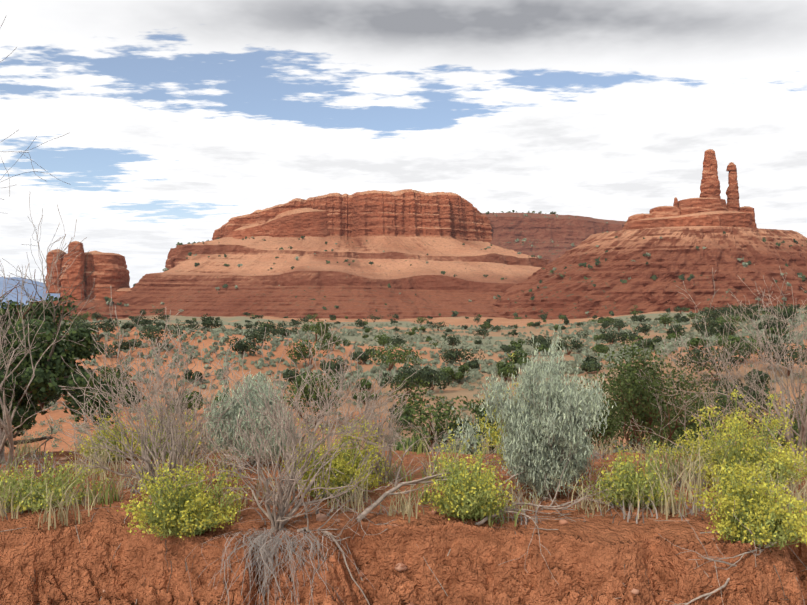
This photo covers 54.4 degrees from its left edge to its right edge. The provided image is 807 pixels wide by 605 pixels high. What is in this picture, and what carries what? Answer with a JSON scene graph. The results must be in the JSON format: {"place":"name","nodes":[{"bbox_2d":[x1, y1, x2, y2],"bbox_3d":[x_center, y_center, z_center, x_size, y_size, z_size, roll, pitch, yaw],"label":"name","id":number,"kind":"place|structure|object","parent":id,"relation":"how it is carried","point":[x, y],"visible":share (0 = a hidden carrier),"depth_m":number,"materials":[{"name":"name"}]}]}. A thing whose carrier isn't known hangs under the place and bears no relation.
{"place":"outdoors","nodes":[
{"label":"outdoors","id":0,"kind":"place"},
{"bbox_2d":[0,277,60,308],"bbox_3d":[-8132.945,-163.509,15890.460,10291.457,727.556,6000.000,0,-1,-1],"label":"mountain range","id":1,"kind":"structure","parent":0,"point":[26,286],"depth_m":14759.92,"materials":[{"name":"blue stone"}]},
{"bbox_2d":[45,249,65,292],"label":"rock pillar","id":2,"kind":"structure","parent":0,"point":[50,258],"depth_m":885.68,"materials":[{"name":"red stone"}]},
{"bbox_2d":[0,306,806,604],"bbox_3d":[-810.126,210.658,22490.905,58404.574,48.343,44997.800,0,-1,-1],"label":"terrain","id":3,"kind":"structure","parent":0,"point":[588,557],"depth_m":5.69,"materials":[{"name":"soil"}]},
{"bbox_2d":[0,15,70,199],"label":"bare branches","id":4,"kind":"object","parent":3,"relation":"on","point":[26,150],"visible":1,"depth_m":6.57,"materials":[{"name":"grey wood"}]},
{"bbox_2d":[0,197,95,462],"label":"bare tree","id":5,"kind":"object","parent":3,"relation":"on","point":[7,429],"visible":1,"depth_m":8.03,"materials":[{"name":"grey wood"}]},
{"bbox_2d":[0,450,108,513],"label":"rabbitbrush","id":6,"kind":"object","parent":3,"relation":"on","point":[38,501],"visible":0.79,"depth_m":6.30,"materials":[{"name":"yellow plant"}]},
{"bbox_2d":[66,241,84,300],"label":"rock pillar","id":7,"kind":"structure","parent":3,"relation":"on","point":[75,268],"depth_m":859.09,"materials":[{"name":"red stone"}]},
{"bbox_2d":[36,300,130,320],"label":"rock ledge","id":8,"kind":"object","parent":3,"relation":"on","point":[103,308],"visible":0.08,"depth_m":844.62,"materials":[{"name":"red stone"}]},
{"bbox_2d":[59,251,129,300],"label":"butte","id":9,"kind":"structure","parent":8,"relation":"on","point":[111,271],"depth_m":876.00,"materials":[{"name":"red stone"}]},
{"bbox_2d":[0,208,173,457],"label":"bare shrub","id":10,"kind":"object","parent":3,"relation":"on","point":[53,371],"visible":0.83,"depth_m":9.60,"materials":[{"name":"plant"}]},
{"bbox_2d":[71,410,145,461],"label":"shrub","id":11,"kind":"object","parent":3,"relation":"on","point":[85,453],"visible":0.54,"depth_m":8.40,"materials":[{"name":"yellow plant"}]},
{"bbox_2d":[115,287,131,297],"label":"rock","id":12,"kind":"object","parent":3,"relation":"on","point":[121,291],"visible":0.12,"depth_m":880.41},
{"bbox_2d":[41,295,268,510],"bbox_3d":[-1.887,0.786,6.324,1.646,1.811,1.837,0,-1,-1],"label":"dead shrub","id":13,"kind":"object","parent":3,"relation":"on","point":[170,433],"visible":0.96,"depth_m":6.08,"materials":[{"name":"plant"}]},
{"bbox_2d":[124,400,206,459],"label":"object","id":14,"kind":"object","parent":3,"relation":"on","point":[139,449],"visible":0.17,"depth_m":8.65,"materials":[{"name":"plant"}]},
{"bbox_2d":[113,455,251,539],"bbox_3d":[-1.616,1.414,5.858,1.009,0.626,0.990,0,-1,-25],"label":"rabbitbrush","id":15,"kind":"object","parent":3,"relation":"on","point":[187,516],"visible":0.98,"depth_m":5.65,"materials":[{"name":"yellow plant"}]},
{"bbox_2d":[165,405,220,465],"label":"shrub","id":16,"kind":"object","parent":3,"relation":"on","point":[197,450],"visible":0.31,"depth_m":7.84,"materials":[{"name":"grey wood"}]},
{"bbox_2d":[183,400,222,452],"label":"shrub","id":17,"kind":"object","parent":3,"relation":"on","point":[209,450],"visible":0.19,"depth_m":10.17,"materials":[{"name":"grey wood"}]},
{"bbox_2d":[200,371,305,465],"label":"sagebrush","id":18,"kind":"object","parent":3,"relation":"on","point":[233,411],"visible":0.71,"depth_m":7.80,"materials":[{"name":"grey plant"}]},
{"bbox_2d":[185,524,374,604],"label":"exposed roots","id":19,"kind":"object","parent":3,"relation":"on","point":[264,549],"depth_m":5.48,"materials":[{"name":"grey plant"}]},
{"bbox_2d":[182,320,420,539],"bbox_3d":[-0.709,0.925,5.773,1.642,1.591,1.729,0,-1,-1],"label":"dead shrub","id":20,"kind":"object","parent":3,"relation":"on","point":[280,520],"visible":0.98,"depth_m":5.72,"materials":[{"name":"plant"}]},
{"bbox_2d":[287,433,374,604],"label":"fallen branch","id":21,"kind":"object","parent":3,"relation":"on","point":[325,533],"visible":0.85,"depth_m":5.66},
{"bbox_2d":[113,189,549,319],"bbox_3d":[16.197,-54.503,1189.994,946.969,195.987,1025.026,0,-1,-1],"label":"mesa","id":22,"kind":"structure","parent":3,"relation":"on","point":[410,226],"depth_m":911.80,"materials":[{"name":"red stone"}]},
{"bbox_2d":[223,208,329,238],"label":"rock outcrop","id":23,"kind":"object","parent":22,"relation":"on","point":[303,222],"depth_m":1016.31,"materials":[{"name":"red stone"}]},
{"bbox_2d":[276,415,392,499],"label":"rabbitbrush","id":24,"kind":"object","parent":3,"relation":"on","point":[340,461],"visible":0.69,"depth_m":6.67,"materials":[{"name":"yellow plant"}]},
{"bbox_2d":[325,368,419,485],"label":"dead shrub","id":25,"kind":"object","parent":3,"relation":"on","point":[389,441],"visible":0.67,"depth_m":7.09,"materials":[{"name":"plant"}]},
{"bbox_2d":[3,451,789,604],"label":"bank stones","id":26,"kind":"object","parent":3,"relation":"on","point":[320,517],"visible":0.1,"depth_m":5.90,"materials":[{"name":"brown stone"}]},
{"bbox_2d":[373,412,422,452],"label":"shrub","id":27,"kind":"object","parent":3,"relation":"on","point":[397,440],"visible":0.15,"depth_m":12.72,"materials":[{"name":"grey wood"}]},
{"bbox_2d":[0,426,806,533],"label":"lip grasses","id":28,"kind":"object","parent":3,"relation":"on","point":[689,474],"visible":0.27,"depth_m":6.46,"materials":[{"name":"green plant"}]},
{"bbox_2d":[0,453,806,604],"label":"ground litter","id":29,"kind":"object","parent":3,"relation":"on","point":[419,505],"visible":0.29,"depth_m":6.03,"materials":[{"name":"brown plant"}]},
{"bbox_2d":[14,308,806,454],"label":"sagebrush","id":30,"kind":"object","parent":3,"relation":"on","point":[587,351],"visible":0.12,"depth_m":151.97,"materials":[{"name":"green plant"}]},
{"bbox_2d":[30,540,806,604],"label":"bank roots","id":31,"kind":"object","parent":3,"relation":"in","point":[327,557],"visible":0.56,"depth_m":5.56,"materials":[{"name":"brown wood"}]},
{"bbox_2d":[48,301,806,454],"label":"desert shrubs","id":32,"kind":"object","parent":3,"relation":"on","point":[420,377],"visible":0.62,"depth_m":135.99,"materials":[{"name":"green plant"}]},
{"bbox_2d":[409,418,469,452],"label":"shrub","id":33,"kind":"object","parent":3,"relation":"on","point":[438,437],"visible":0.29,"depth_m":11.03,"materials":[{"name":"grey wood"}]},
{"bbox_2d":[356,417,531,520],"bbox_3d":[0.454,1.331,6.349,1.643,0.826,0.972,0,-1,-1],"label":"fallen branch","id":34,"kind":"object","parent":3,"relation":"on","point":[378,501],"visible":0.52,"depth_m":6.21,"materials":[{"name":"grey wood"}]},
{"bbox_2d":[418,422,521,521],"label":"rabbitbrush","id":35,"kind":"object","parent":3,"relation":"on","point":[454,501],"visible":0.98,"depth_m":5.91,"materials":[{"name":"yellow plant"}]},
{"bbox_2d":[469,353,528,459],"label":"green shrub","id":36,"kind":"object","parent":3,"relation":"on","point":[494,438],"visible":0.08,"depth_m":8.44,"materials":[{"name":"green plant"}]},
{"bbox_2d":[452,320,616,500],"bbox_3d":[1.101,0.927,6.773,1.409,1.528,1.068,0,-1,-1],"label":"sagebrush","id":37,"kind":"object","parent":3,"relation":"on","point":[546,428],"visible":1,"depth_m":6.51,"materials":[{"name":"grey plant"}]},
{"bbox_2d":[475,443,625,583],"bbox_3d":[1.093,1.511,5.863,0.775,0.772,1.437,0,-1,44],"label":"fallen branch","id":38,"kind":"object","parent":3,"relation":"on","point":[485,519],"visible":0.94,"depth_m":5.99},
{"bbox_2d":[561,367,674,453],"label":"green shrub","id":39,"kind":"object","parent":3,"relation":"on","point":[609,433],"visible":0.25,"depth_m":12.32,"materials":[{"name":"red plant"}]},
{"bbox_2d":[568,438,698,506],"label":"rabbitbrush","id":40,"kind":"object","parent":3,"relation":"on","point":[623,482],"visible":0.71,"depth_m":6.27,"materials":[{"name":"yellow plant"}]},
{"bbox_2d":[492,226,806,319],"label":"rock butte slope","id":41,"kind":"structure","parent":3,"relation":"on","point":[674,252],"depth_m":725.03,"materials":[{"name":"red stone"}]},
{"bbox_2d":[104,210,806,316],"bbox_3d":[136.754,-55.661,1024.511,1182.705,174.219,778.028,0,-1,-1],"label":"shrubs","id":42,"kind":"object","parent":41,"relation":"on","point":[653,277],"visible":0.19,"depth_m":773.78,"materials":[{"name":"green plant"}]},
{"bbox_2d":[625,211,751,229],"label":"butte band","id":43,"kind":"object","parent":41,"relation":"on","point":[727,218],"visible":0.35,"depth_m":800.45,"materials":[{"name":"red stone"}]},
{"bbox_2d":[622,213,654,229],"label":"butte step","id":44,"kind":"object","parent":43,"relation":"on","point":[637,217],"visible":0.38,"depth_m":812.75,"materials":[{"name":"red stone"}]},
{"bbox_2d":[649,206,680,216],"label":"rock ledge","id":45,"kind":"object","parent":43,"relation":"on","point":[663,211],"visible":0.38,"depth_m":812.08,"materials":[{"name":"red stone"}]},
{"bbox_2d":[673,197,677,206],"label":"small rock pinnacle","id":46,"kind":"object","parent":43,"relation":"on","point":[675,203],"visible":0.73,"depth_m":822.79,"materials":[{"name":"red stone"}]},
{"bbox_2d":[678,197,727,214],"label":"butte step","id":47,"kind":"object","parent":43,"relation":"on","point":[693,205],"visible":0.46,"depth_m":811.90,"materials":[{"name":"red stone"}]},
{"bbox_2d":[699,149,720,198],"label":"rock spire","id":48,"kind":"structure","parent":47,"relation":"on","point":[710,185],"depth_m":820.37,"materials":[{"name":"red stone"}]},
{"bbox_2d":[726,170,739,210],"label":"rock spire","id":49,"kind":"object","parent":43,"relation":"on","point":[732,194],"visible":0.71,"depth_m":821.65,"materials":[{"name":"red stone"}]},
{"bbox_2d":[726,162,736,170],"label":"cap rock","id":50,"kind":"object","parent":49,"relation":"on","point":[731,166],"visible":0.96,"depth_m":822.93,"materials":[{"name":"red stone"}]},
{"bbox_2d":[739,206,756,227],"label":"rock ledge","id":51,"kind":"object","parent":41,"relation":"on","point":[747,209],"visible":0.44,"depth_m":815.95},
{"bbox_2d":[582,322,732,453],"bbox_3d":[3.296,1.292,10.244,1.868,2.078,2.240,0,-1,15],"label":"green shrub","id":52,"kind":"object","parent":3,"relation":"on","point":[634,395],"visible":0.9,"depth_m":10.00,"materials":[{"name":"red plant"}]},
{"bbox_2d":[629,377,761,453],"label":"green shrub","id":53,"kind":"object","parent":3,"relation":"on","point":[680,432],"visible":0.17,"depth_m":13.03,"materials":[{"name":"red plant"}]},
{"bbox_2d":[622,329,782,453],"bbox_3d":[3.488,1.194,9.356,1.654,1.781,1.578,0,-1,-1],"label":"dead shrub","id":54,"kind":"object","parent":3,"relation":"on","point":[693,414],"visible":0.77,"depth_m":9.49,"materials":[{"name":"plant"}]},
{"bbox_2d":[647,385,806,487],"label":"rabbitbrush","id":55,"kind":"object","parent":3,"relation":"on","point":[749,454],"visible":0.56,"depth_m":6.83,"materials":[{"name":"yellow plant"}]},
{"bbox_2d":[648,266,806,458],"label":"dead shrub","id":56,"kind":"object","parent":3,"relation":"on","point":[803,431],"visible":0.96,"depth_m":8.60,"materials":[{"name":"plant"}]},
{"bbox_2d":[658,500,806,604],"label":"fallen branch","id":57,"kind":"object","parent":3,"relation":"on","point":[707,595],"visible":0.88,"depth_m":5.23,"materials":[{"name":"grey wood"}]},
{"bbox_2d":[681,449,806,549],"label":"rabbitbrush","id":58,"kind":"object","parent":3,"relation":"on","point":[761,516],"visible":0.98,"depth_m":5.37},
{"bbox_2d":[745,389,806,451],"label":"green shrub","id":59,"kind":"object","parent":3,"relation":"on","point":[795,426],"visible":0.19,"depth_m":16.79,"materials":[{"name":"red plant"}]},
{"bbox_2d":[0,0,806,287],"label":"sky","id":60,"kind":"structure","parent":0,"point":[183,119],"materials":[{"name":"white"}]},
{"bbox_2d":[482,212,624,263],"bbox_3d":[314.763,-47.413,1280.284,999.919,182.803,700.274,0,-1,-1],"label":"distant mesa","id":61,"kind":"structure","parent":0,"point":[542,231],"depth_m":1082.98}
]}

